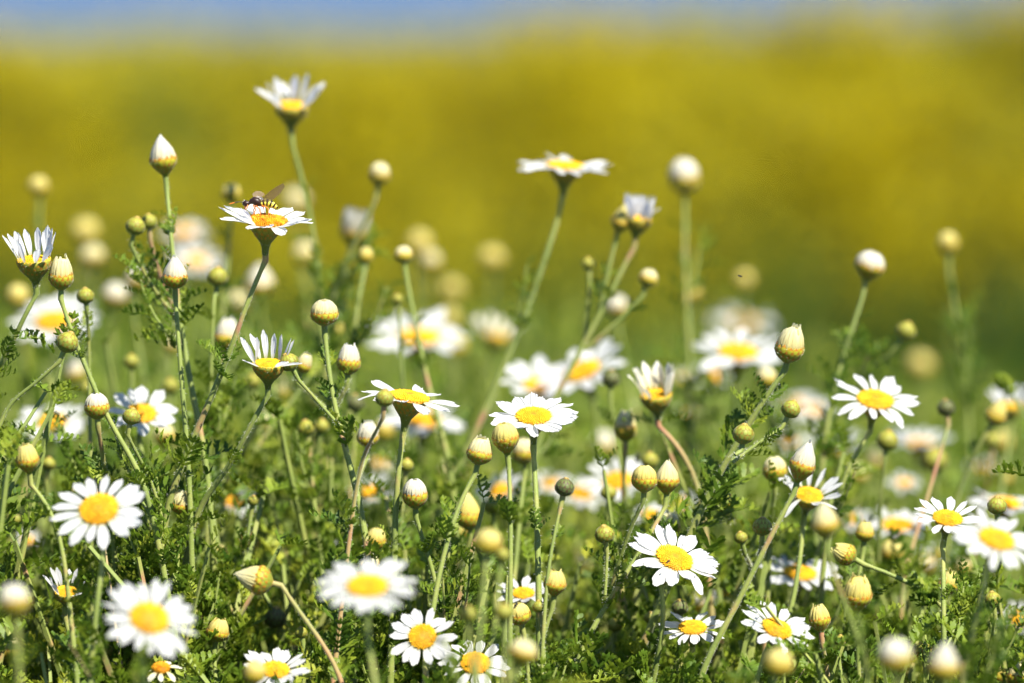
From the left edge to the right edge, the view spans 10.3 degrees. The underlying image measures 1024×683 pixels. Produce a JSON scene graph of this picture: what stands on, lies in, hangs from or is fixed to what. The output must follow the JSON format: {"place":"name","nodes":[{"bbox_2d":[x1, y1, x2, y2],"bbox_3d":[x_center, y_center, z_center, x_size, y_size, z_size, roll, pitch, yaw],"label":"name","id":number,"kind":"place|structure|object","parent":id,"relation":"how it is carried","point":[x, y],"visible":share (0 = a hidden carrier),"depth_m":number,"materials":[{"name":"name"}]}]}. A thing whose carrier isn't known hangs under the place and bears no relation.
{"place":"outdoors","nodes":[
{"label":"outdoors","id":0,"kind":"place"},
{"bbox_2d":[0,0,1019,26],"label":"sky","id":1,"kind":"structure","parent":0,"point":[55,13],"materials":[{"name":"blue"}]},
{"bbox_2d":[0,0,1023,478],"bbox_3d":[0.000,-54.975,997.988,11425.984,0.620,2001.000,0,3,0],"label":"ground","id":2,"kind":"structure","parent":0,"point":[64,35],"depth_m":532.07,"materials":[{"name":"green plant"}]},
{"bbox_2d":[0,583,41,682],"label":"daisy bud","id":3,"kind":"object","parent":2,"relation":"on","point":[15,601],"visible":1,"depth_m":1.67,"materials":[{"name":"white plant"}]},
{"bbox_2d":[0,226,55,678],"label":"daisy","id":4,"kind":"object","parent":2,"relation":"on","point":[34,268],"visible":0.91,"depth_m":1.90,"materials":[{"name":"white plant"}]},
{"bbox_2d":[0,284,65,664],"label":"daisy bud","id":5,"kind":"object","parent":2,"relation":"on","point":[17,296],"visible":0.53,"depth_m":2.24,"materials":[{"name":"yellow plant"}]},
{"bbox_2d":[0,331,78,675],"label":"green daisy bud","id":6,"kind":"object","parent":2,"relation":"on","point":[67,342],"visible":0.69,"depth_m":1.89,"materials":[{"name":"green plant"}]},
{"bbox_2d":[9,404,87,677],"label":"daisy","id":7,"kind":"object","parent":2,"relation":"on","point":[73,425],"visible":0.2,"depth_m":2.13,"materials":[{"name":"white plant"}]},
{"bbox_2d":[4,295,99,614],"bbox_3d":[-0.180,0.187,2.241,0.045,0.409,0.051,0,3,0],"label":"daisy","id":8,"kind":"object","parent":2,"relation":"on","point":[49,319],"visible":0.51,"depth_m":2.24,"materials":[{"name":"white plant"}]},
{"bbox_2d":[9,176,96,536],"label":"daisy bud","id":9,"kind":"object","parent":2,"relation":"on","point":[38,186],"visible":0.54,"depth_m":2.28,"materials":[{"name":"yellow plant"}]},
{"bbox_2d":[15,442,114,682],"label":"daisy bud","id":10,"kind":"object","parent":2,"relation":"on","point":[27,459],"visible":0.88,"depth_m":1.86,"materials":[{"name":"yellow plant"}]},
{"bbox_2d":[21,287,138,682],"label":"green daisy bud","id":11,"kind":"object","parent":2,"relation":"on","point":[85,296],"visible":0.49,"depth_m":1.96,"materials":[{"name":"green plant"}]},
{"bbox_2d":[49,475,145,682],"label":"daisy","id":12,"kind":"object","parent":2,"relation":"on","point":[101,510],"visible":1,"depth_m":1.82,"materials":[{"name":"white plant"}]},
{"bbox_2d":[70,392,144,682],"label":"daisy bud","id":13,"kind":"object","parent":2,"relation":"on","point":[96,406],"visible":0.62,"depth_m":1.92,"materials":[{"name":"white plant"}]},
{"bbox_2d":[86,283,139,463],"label":"daisy bud","id":14,"kind":"object","parent":2,"relation":"on","point":[115,296],"visible":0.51,"depth_m":2.32,"materials":[{"name":"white plant"}]},
{"bbox_2d":[48,253,203,682],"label":"daisy bud","id":15,"kind":"object","parent":2,"relation":"on","point":[61,277],"visible":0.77,"depth_m":1.90,"materials":[{"name":"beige plant"}]},
{"bbox_2d":[102,579,197,682],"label":"daisy","id":16,"kind":"object","parent":2,"relation":"on","point":[147,619],"visible":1,"depth_m":1.74,"materials":[{"name":"white plant"}]},
{"bbox_2d":[124,268,179,530],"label":"daisy bud","id":17,"kind":"object","parent":2,"relation":"on","point":[130,282],"visible":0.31,"depth_m":2.20,"materials":[{"name":"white plant"}]},
{"bbox_2d":[109,385,205,589],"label":"daisy","id":18,"kind":"object","parent":2,"relation":"on","point":[139,395],"visible":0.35,"depth_m":1.98,"materials":[{"name":"white plant"}]},
{"bbox_2d":[115,407,209,682],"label":"green daisy bud","id":19,"kind":"object","parent":2,"relation":"on","point":[130,416],"visible":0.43,"depth_m":1.91,"materials":[{"name":"green plant"}]},
{"bbox_2d":[112,134,277,682],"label":"daisy plant","id":20,"kind":"object","parent":2,"relation":"on","point":[163,159],"visible":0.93,"depth_m":1.96,"materials":[{"name":"green plant"}]},
{"bbox_2d":[162,255,234,681],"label":"daisy bud","id":21,"kind":"object","parent":2,"relation":"on","point":[175,278],"visible":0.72,"depth_m":1.92,"materials":[{"name":"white plant"}]},
{"bbox_2d":[99,197,312,682],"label":"daisy","id":22,"kind":"object","parent":2,"relation":"on","point":[266,229],"visible":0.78,"depth_m":1.91,"materials":[{"name":"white plant"}]},
{"bbox_2d":[175,241,241,464],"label":"daisy","id":23,"kind":"object","parent":2,"relation":"on","point":[196,261],"visible":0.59,"depth_m":2.45,"materials":[{"name":"white plant"}]},
{"bbox_2d":[122,330,301,682],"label":"daisy","id":24,"kind":"object","parent":2,"relation":"on","point":[268,371],"visible":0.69,"depth_m":1.91,"materials":[{"name":"white plant"}]},
{"bbox_2d":[171,266,271,650],"bbox_3d":[-0.106,0.188,2.016,0.047,0.431,0.050,0,3,0],"label":"green daisy bud","id":25,"kind":"object","parent":2,"relation":"on","point":[217,276],"visible":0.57,"depth_m":2.00,"materials":[{"name":"green plant"}]},
{"bbox_2d":[202,316,251,608],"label":"daisy bud","id":26,"kind":"object","parent":2,"relation":"on","point":[225,329],"visible":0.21,"depth_m":2.03,"materials":[{"name":"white plant"}]},
{"bbox_2d":[200,495,266,682],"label":"green daisy bud","id":27,"kind":"object","parent":2,"relation":"on","point":[252,501],"visible":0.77,"depth_m":1.95,"materials":[{"name":"green plant"}]},
{"bbox_2d":[191,183,278,645],"bbox_3d":[-0.110,0.169,2.125,0.052,0.457,0.044,-2,4,-26],"label":"daisy bud","id":28,"kind":"object","parent":2,"relation":"on","point":[231,193],"visible":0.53,"depth_m":2.12,"materials":[{"name":"green plant"}]},
{"bbox_2d":[241,373,301,652],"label":"green daisy bud","id":29,"kind":"object","parent":2,"relation":"on","point":[254,383],"visible":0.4,"depth_m":2.10,"materials":[{"name":"green plant"}]},
{"bbox_2d":[244,647,309,682],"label":"daisy","id":30,"kind":"object","parent":2,"relation":"on","point":[280,659],"visible":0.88,"depth_m":1.86,"materials":[{"name":"white plant"}]},
{"bbox_2d":[242,407,338,680],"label":"green daisy bud","id":31,"kind":"object","parent":2,"relation":"on","point":[321,426],"visible":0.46,"depth_m":2.02,"materials":[{"name":"green plant"}]},
{"bbox_2d":[234,565,363,682],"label":"daisy bud","id":32,"kind":"object","parent":2,"relation":"on","point":[256,580],"visible":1,"depth_m":1.86,"materials":[{"name":"beige plant"}]},
{"bbox_2d":[256,206,369,609],"bbox_3d":[-0.084,0.171,2.186,0.056,0.446,0.043,-2,4,-35],"label":"daisy bud","id":33,"kind":"object","parent":2,"relation":"on","point":[351,223],"visible":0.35,"depth_m":2.18,"materials":[{"name":"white plant"}]},
{"bbox_2d":[256,74,378,579],"bbox_3d":[-0.067,0.150,2.099,0.054,0.498,0.038,0,3,0],"label":"daisy","id":34,"kind":"object","parent":2,"relation":"on","point":[292,113],"visible":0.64,"depth_m":2.09,"materials":[{"name":"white plant"}]},
{"bbox_2d":[273,410,365,682],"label":"green daisy bud","id":35,"kind":"object","parent":2,"relation":"on","point":[305,428],"visible":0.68,"depth_m":1.99,"materials":[{"name":"green plant"}]},
{"bbox_2d":[261,162,391,635],"bbox_3d":[-0.070,0.165,2.128,0.052,0.465,0.046,0,3,0],"label":"daisy bud","id":36,"kind":"object","parent":2,"relation":"on","point":[379,174],"visible":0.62,"depth_m":2.11,"materials":[{"name":"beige plant"}]},
{"bbox_2d":[280,299,405,682],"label":"daisy plant","id":37,"kind":"object","parent":2,"relation":"on","point":[324,313],"visible":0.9,"depth_m":1.92,"materials":[{"name":"green plant"}]},
{"bbox_2d":[284,388,404,682],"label":"green daisy bud","id":38,"kind":"object","parent":2,"relation":"on","point":[337,640],"visible":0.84,"depth_m":1.88,"materials":[{"name":"green plant"}]},
{"bbox_2d":[293,247,403,585],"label":"daisy bud","id":39,"kind":"object","parent":2,"relation":"on","point":[365,255],"visible":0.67,"depth_m":2.08,"materials":[{"name":"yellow plant"}]},
{"bbox_2d":[316,559,417,682],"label":"daisy","id":40,"kind":"object","parent":2,"relation":"on","point":[367,588],"visible":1,"depth_m":1.72,"materials":[{"name":"white plant"}]},
{"bbox_2d":[343,380,458,682],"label":"daisy","id":41,"kind":"object","parent":2,"relation":"on","point":[408,405],"visible":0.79,"depth_m":1.90,"materials":[{"name":"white plant"}]},
{"bbox_2d":[357,293,448,622],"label":"green daisy bud","id":42,"kind":"object","parent":2,"relation":"on","point":[397,299],"visible":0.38,"depth_m":2.06,"materials":[{"name":"green plant"}]},
{"bbox_2d":[367,308,469,549],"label":"daisy","id":43,"kind":"object","parent":2,"relation":"on","point":[428,333],"visible":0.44,"depth_m":2.28,"materials":[{"name":"white plant"}]},
{"bbox_2d":[382,231,454,569],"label":"daisy bud","id":44,"kind":"object","parent":2,"relation":"on","point":[419,244],"visible":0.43,"depth_m":2.55,"materials":[{"name":"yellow plant"}]},
{"bbox_2d":[389,607,457,682],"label":"daisy","id":45,"kind":"object","parent":2,"relation":"on","point":[420,635],"visible":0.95,"depth_m":1.86,"materials":[{"name":"white plant"}]},
{"bbox_2d":[379,404,479,605],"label":"daisy","id":46,"kind":"object","parent":2,"relation":"on","point":[421,427],"visible":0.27,"depth_m":2.17,"materials":[{"name":"white plant"}]},
{"bbox_2d":[394,246,495,677],"bbox_3d":[-0.018,0.184,2.052,0.050,0.436,0.028,0,3,0],"label":"daisy bud","id":47,"kind":"object","parent":2,"relation":"on","point":[403,255],"visible":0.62,"depth_m":2.05,"materials":[{"name":"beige plant"}]},
{"bbox_2d":[398,434,492,682],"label":"daisy bud","id":48,"kind":"object","parent":2,"relation":"on","point":[478,451],"visible":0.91,"depth_m":1.88,"materials":[{"name":"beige plant"}]},
{"bbox_2d":[402,478,495,682],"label":"daisy bud","id":49,"kind":"object","parent":2,"relation":"on","point":[415,495],"visible":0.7,"depth_m":1.90,"materials":[{"name":"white plant"}]},
{"bbox_2d":[417,492,480,671],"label":"daisy bud","id":50,"kind":"object","parent":2,"relation":"on","point":[470,511],"visible":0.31,"depth_m":1.97,"materials":[{"name":"yellow plant"}]},
{"bbox_2d":[422,605,475,682],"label":"green daisy bud","id":51,"kind":"object","parent":2,"relation":"on","point":[467,614],"visible":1,"depth_m":1.73,"materials":[{"name":"green plant"}]},
{"bbox_2d":[420,251,490,530],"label":"daisy bud","id":52,"kind":"object","parent":2,"relation":"on","point":[430,263],"visible":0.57,"depth_m":2.50,"materials":[{"name":"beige plant"}]},
{"bbox_2d":[437,641,509,682],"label":"daisy","id":53,"kind":"object","parent":2,"relation":"on","point":[497,662],"visible":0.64,"depth_m":1.87,"materials":[{"name":"white plant"}]},
{"bbox_2d":[473,528,502,682],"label":"daisy bud","id":54,"kind":"object","parent":2,"relation":"on","point":[487,542],"visible":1,"depth_m":1.72,"materials":[{"name":"yellow plant"}]},
{"bbox_2d":[471,312,523,526],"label":"daisy","id":55,"kind":"object","parent":2,"relation":"on","point":[494,340],"visible":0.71,"depth_m":2.38,"materials":[{"name":"beige plant"}]},
{"bbox_2d":[475,247,520,434],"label":"daisy bud","id":56,"kind":"object","parent":2,"relation":"on","point":[492,259],"visible":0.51,"depth_m":2.62,"materials":[{"name":"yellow plant"}]},
{"bbox_2d":[491,422,518,679],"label":"daisy bud","id":57,"kind":"object","parent":2,"relation":"on","point":[505,438],"visible":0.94,"depth_m":1.88,"materials":[{"name":"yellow plant"}]},
{"bbox_2d":[398,153,612,607],"bbox_3d":[-0.021,0.166,2.083,0.116,0.469,0.034,0,3,0],"label":"daisy","id":58,"kind":"object","parent":2,"relation":"on","point":[565,171],"visible":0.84,"depth_m":2.07,"materials":[{"name":"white plant"}]},
{"bbox_2d":[469,437,543,681],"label":"daisy bud","id":59,"kind":"object","parent":2,"relation":"on","point":[521,453],"visible":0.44,"depth_m":2.00,"materials":[{"name":"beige plant"}]},
{"bbox_2d":[483,354,564,625],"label":"daisy","id":60,"kind":"object","parent":2,"relation":"on","point":[522,371],"visible":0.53,"depth_m":2.17,"materials":[{"name":"white plant"}]},
{"bbox_2d":[489,392,577,676],"bbox_3d":[0.010,0.214,1.904,0.042,0.392,0.043,0,3,0],"label":"daisy","id":61,"kind":"object","parent":2,"relation":"on","point":[532,415],"visible":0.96,"depth_m":1.90,"materials":[{"name":"white plant"}]},
{"bbox_2d":[530,477,574,682],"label":"green daisy bud","id":62,"kind":"object","parent":2,"relation":"on","point":[563,486],"visible":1,"depth_m":1.88,"materials":[{"name":"green plant"}]},
{"bbox_2d":[531,568,586,682],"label":"daisy bud","id":63,"kind":"object","parent":2,"relation":"on","point":[556,584],"visible":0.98,"depth_m":1.88,"materials":[{"name":"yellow plant"}]},
{"bbox_2d":[467,194,659,668],"bbox_3d":[0.014,0.174,2.056,0.078,0.455,0.047,0,3,0],"label":"daisy plant","id":64,"kind":"object","parent":2,"relation":"on","point":[624,217],"visible":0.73,"depth_m":2.05,"materials":[{"name":"green plant"}]},
{"bbox_2d":[536,338,662,666],"bbox_3d":[0.040,0.196,2.181,0.065,0.397,0.056,-2,4,-33],"label":"daisy","id":65,"kind":"object","parent":2,"relation":"on","point":[586,375],"visible":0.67,"depth_m":2.16,"materials":[{"name":"white plant"}]},
{"bbox_2d":[520,459,679,682],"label":"daisy plant","id":66,"kind":"object","parent":2,"relation":"on","point":[665,479],"visible":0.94,"depth_m":1.92,"materials":[{"name":"green plant"}]},
{"bbox_2d":[566,484,642,682],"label":"green daisy bud","id":67,"kind":"object","parent":2,"relation":"on","point":[596,601],"visible":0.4,"depth_m":2.01,"materials":[{"name":"green plant"}]},
{"bbox_2d":[582,457,641,630],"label":"daisy","id":68,"kind":"object","parent":2,"relation":"on","point":[614,479],"visible":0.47,"depth_m":2.10,"materials":[{"name":"white plant"}]},
{"bbox_2d":[566,409,666,673],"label":"daisy bud","id":69,"kind":"object","parent":2,"relation":"on","point":[625,432],"visible":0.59,"depth_m":2.02,"materials":[{"name":"green plant"}]},
{"bbox_2d":[601,295,672,674],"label":"daisy bud","id":70,"kind":"object","parent":2,"relation":"on","point":[616,307],"visible":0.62,"depth_m":2.28,"materials":[{"name":"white plant"}]},
{"bbox_2d":[594,369,694,670],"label":"green daisy bud","id":71,"kind":"object","parent":2,"relation":"on","point":[610,379],"visible":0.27,"depth_m":2.05,"materials":[{"name":"green plant"}]},
{"bbox_2d":[628,523,718,682],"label":"daisy","id":72,"kind":"object","parent":2,"relation":"on","point":[682,562],"visible":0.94,"depth_m":1.90,"materials":[{"name":"white plant"}]},
{"bbox_2d":[627,361,734,679],"bbox_3d":[0.068,0.206,2.001,0.056,0.398,0.028,-1,3,-20],"label":"daisy","id":73,"kind":"object","parent":2,"relation":"on","point":[656,401],"visible":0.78,"depth_m":1.99,"materials":[{"name":"beige plant"}]},
{"bbox_2d":[567,323,804,682],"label":"daisy plant","id":74,"kind":"object","parent":2,"relation":"on","point":[719,498],"visible":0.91,"depth_m":1.93,"materials":[{"name":"green plant"}]},
{"bbox_2d":[645,158,733,598],"bbox_3d":[0.070,0.160,2.221,0.041,0.464,0.038,-2,4,-28],"label":"daisy bud","id":75,"kind":"object","parent":2,"relation":"on","point":[684,177],"visible":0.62,"depth_m":2.21,"materials":[{"name":"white plant"}]},
{"bbox_2d":[658,611,723,682],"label":"daisy","id":76,"kind":"object","parent":2,"relation":"on","point":[691,630],"visible":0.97,"depth_m":1.91,"materials":[{"name":"white plant"}]},
{"bbox_2d":[640,440,815,682],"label":"daisy plant","id":77,"kind":"object","parent":2,"relation":"on","point":[802,461],"visible":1,"depth_m":1.88,"materials":[{"name":"green plant"}]},
{"bbox_2d":[692,327,780,669],"bbox_3d":[0.080,0.195,2.190,0.056,0.399,0.052,0,3,0],"label":"daisy","id":78,"kind":"object","parent":2,"relation":"on","point":[738,357],"visible":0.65,"depth_m":2.18,"materials":[{"name":"white plant"}]},
{"bbox_2d":[727,456,797,682],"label":"daisy bud","id":79,"kind":"object","parent":2,"relation":"on","point":[780,466],"visible":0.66,"depth_m":1.97,"materials":[{"name":"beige plant"}]},
{"bbox_2d":[741,601,814,682],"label":"daisy","id":80,"kind":"object","parent":2,"relation":"on","point":[772,628],"visible":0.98,"depth_m":1.87,"materials":[{"name":"white plant"}]},
{"bbox_2d":[750,467,842,682],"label":"daisy","id":81,"kind":"object","parent":2,"relation":"on","point":[808,497],"visible":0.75,"depth_m":1.95,"materials":[{"name":"white plant"}]},
{"bbox_2d":[754,555,841,680],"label":"daisy","id":82,"kind":"object","parent":2,"relation":"on","point":[809,574],"visible":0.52,"depth_m":2.00,"materials":[{"name":"white plant"}]},
{"bbox_2d":[756,367,841,665],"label":"daisy bud","id":83,"kind":"object","parent":2,"relation":"on","point":[768,376],"visible":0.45,"depth_m":2.10,"materials":[{"name":"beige plant"}]},
{"bbox_2d":[773,250,884,675],"bbox_3d":[0.109,0.184,2.063,0.045,0.434,0.054,1,3,21],"label":"daisy bud","id":84,"kind":"object","parent":2,"relation":"on","point":[869,265],"visible":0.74,"depth_m":2.06,"materials":[{"name":"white plant"}]},
{"bbox_2d":[777,321,915,670],"bbox_3d":[0.107,0.196,2.096,0.072,0.408,0.043,-1,3,-21],"label":"green daisy bud","id":85,"kind":"object","parent":2,"relation":"on","point":[906,330],"visible":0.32,"depth_m":2.09,"materials":[{"name":"green plant"}]},
{"bbox_2d":[811,501,882,682],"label":"daisy bud","id":86,"kind":"object","parent":2,"relation":"on","point":[825,525],"visible":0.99,"depth_m":1.75,"materials":[{"name":"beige plant"}]},
{"bbox_2d":[827,572,873,682],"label":"daisy bud","id":87,"kind":"object","parent":2,"relation":"on","point":[857,593],"visible":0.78,"depth_m":1.87,"materials":[{"name":"yellow plant"}]},
{"bbox_2d":[825,519,875,682],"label":"daisy bud","id":88,"kind":"object","parent":2,"relation":"on","point":[864,532],"visible":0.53,"depth_m":1.95,"materials":[{"name":"yellow plant"}]},
{"bbox_2d":[788,374,919,682],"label":"daisy","id":89,"kind":"object","parent":2,"relation":"on","point":[873,404],"visible":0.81,"depth_m":1.97,"materials":[{"name":"white plant"}]},
{"bbox_2d":[833,429,897,682],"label":"green daisy bud","id":90,"kind":"object","parent":2,"relation":"on","point":[887,440],"visible":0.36,"depth_m":2.03,"materials":[{"name":"green plant"}]},
{"bbox_2d":[858,507,930,669],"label":"daisy","id":91,"kind":"object","parent":2,"relation":"on","point":[904,522],"visible":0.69,"depth_m":2.10,"materials":[{"name":"white plant"}]},
{"bbox_2d":[877,638,912,682],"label":"daisy bud","id":92,"kind":"object","parent":2,"relation":"on","point":[895,657],"visible":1,"depth_m":1.65,"materials":[{"name":"white plant"}]},
{"bbox_2d":[854,398,954,682],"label":"green daisy bud","id":93,"kind":"object","parent":2,"relation":"on","point":[945,407],"visible":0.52,"depth_m":2.02,"materials":[{"name":"green plant"}]},
{"bbox_2d":[831,543,1000,682],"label":"daisy bud","id":94,"kind":"object","parent":2,"relation":"on","point":[844,554],"visible":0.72,"depth_m":1.93,"materials":[{"name":"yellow plant"}]},
{"bbox_2d":[889,427,952,571],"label":"daisy","id":95,"kind":"object","parent":2,"relation":"on","point":[919,447],"visible":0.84,"depth_m":2.30,"materials":[{"name":"white plant"}]},
{"bbox_2d":[920,447,965,667],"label":"green daisy bud","id":96,"kind":"object","parent":2,"relation":"on","point":[929,458],"visible":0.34,"depth_m":2.12,"materials":[{"name":"green plant"}]},
{"bbox_2d":[927,641,959,682],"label":"daisy bud","id":97,"kind":"object","parent":2,"relation":"on","point":[943,666],"visible":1,"depth_m":1.66,"materials":[{"name":"white plant"}]},
{"bbox_2d":[912,496,996,682],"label":"daisy","id":98,"kind":"object","parent":2,"relation":"on","point":[947,519],"visible":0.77,"depth_m":1.90,"materials":[{"name":"white plant"}]},
{"bbox_2d":[916,399,1006,680],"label":"daisy bud","id":99,"kind":"object","parent":2,"relation":"on","point":[995,413],"visible":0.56,"depth_m":2.06,"materials":[{"name":"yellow plant"}]},
{"bbox_2d":[923,232,1023,579],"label":"daisy bud","id":100,"kind":"object","parent":2,"relation":"on","point":[947,243],"visible":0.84,"depth_m":2.26,"materials":[{"name":"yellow plant"}]},
{"bbox_2d":[944,507,1023,682],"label":"daisy","id":101,"kind":"object","parent":2,"relation":"on","point":[995,541],"visible":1,"depth_m":1.78,"materials":[{"name":"white plant"}]},
{"bbox_2d":[958,385,1023,641],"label":"daisy","id":102,"kind":"object","parent":2,"relation":"on","point":[1013,412],"visible":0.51,"depth_m":2.18,"materials":[{"name":"white plant"}]},
{"bbox_2d":[0,275,1023,682],"bbox_3d":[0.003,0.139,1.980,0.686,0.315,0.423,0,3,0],"label":"undergrowth","id":103,"kind":"object","parent":0,"point":[734,646],"visible":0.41,"depth_m":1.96,"materials":[{"name":"green plant"}]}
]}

